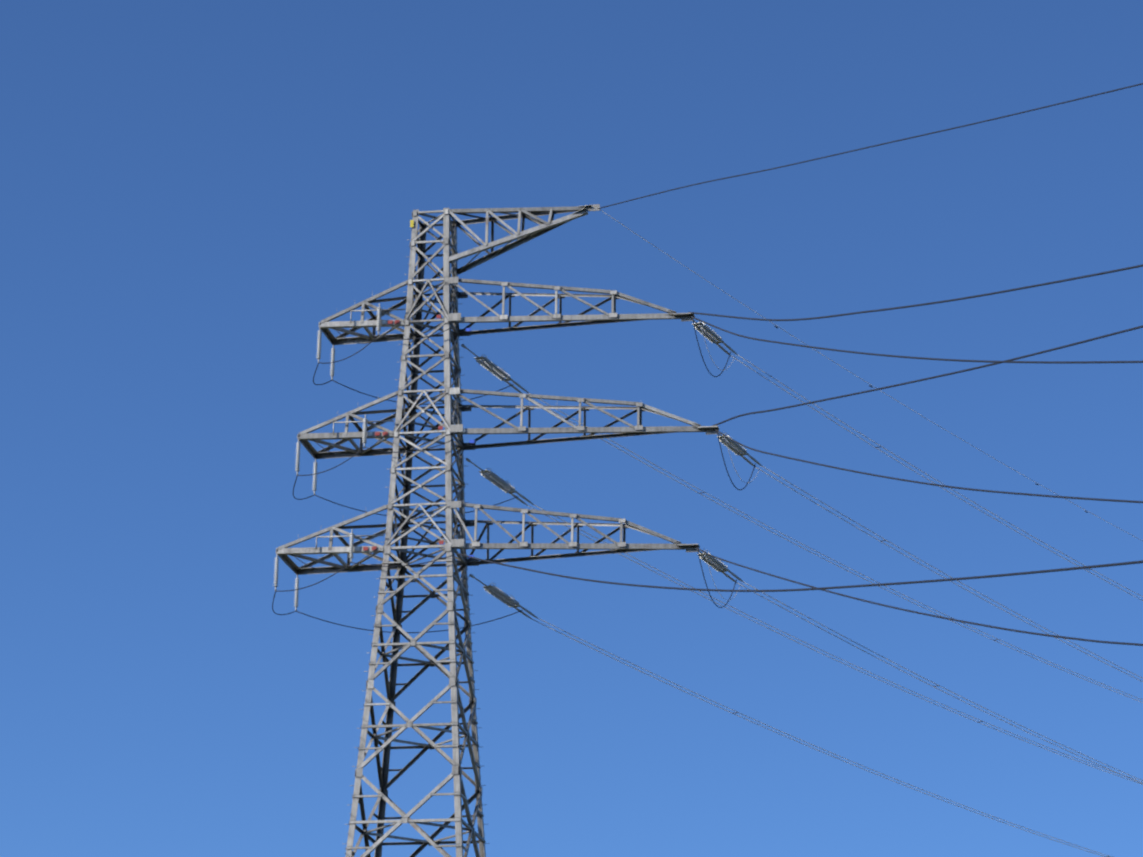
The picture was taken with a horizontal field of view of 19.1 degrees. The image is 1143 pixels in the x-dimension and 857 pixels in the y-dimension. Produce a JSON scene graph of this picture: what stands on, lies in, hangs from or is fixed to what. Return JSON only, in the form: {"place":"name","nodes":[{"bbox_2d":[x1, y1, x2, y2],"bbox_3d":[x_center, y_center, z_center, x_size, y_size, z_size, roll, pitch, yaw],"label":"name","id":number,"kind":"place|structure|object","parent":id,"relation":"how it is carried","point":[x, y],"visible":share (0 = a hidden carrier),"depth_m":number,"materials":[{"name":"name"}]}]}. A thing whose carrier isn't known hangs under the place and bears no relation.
{"place":"outdoors","nodes":[
{"label":"outdoors","id":0,"kind":"place"},
{"bbox_2d":[0,0,1142,856],"label":"sky","id":1,"kind":"structure","parent":0,"point":[189,188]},
{"bbox_3d":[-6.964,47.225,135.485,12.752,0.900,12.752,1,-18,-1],"label":"tower footings","id":2,"kind":"object","parent":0,"visible":0},
{"bbox_2d":[275,204,719,856],"bbox_3d":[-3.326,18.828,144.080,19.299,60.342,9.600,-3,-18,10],"label":"transmission tower","id":3,"kind":"structure","parent":2,"relation":"on","point":[415,302],"depth_m":149.59,"materials":[{"name":"metal"}]},
{"bbox_2d":[273,220,761,618],"bbox_3d":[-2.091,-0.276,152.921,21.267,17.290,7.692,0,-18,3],"label":"insulators","id":4,"kind":"object","parent":3,"relation":"attached to","point":[711,336],"visible":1,"depth_m":151.54,"materials":[{"name":"ceramic"}]},
{"bbox_2d":[272,83,1142,856],"bbox_3d":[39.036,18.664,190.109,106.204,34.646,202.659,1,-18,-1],"label":"power lines","id":5,"kind":"object","parent":4,"relation":"attached to","point":[818,463],"visible":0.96,"depth_m":132.18,"materials":[{"name":"black metal"}]},
{"bbox_2d":[529,210,1142,856],"bbox_3d":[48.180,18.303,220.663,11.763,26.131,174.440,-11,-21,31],"label":"conductor span","id":6,"kind":"object","parent":4,"relation":"attached to","point":[879,586],"visible":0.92,"depth_m":170.62,"materials":[{"name":"silver metal"}]}
]}

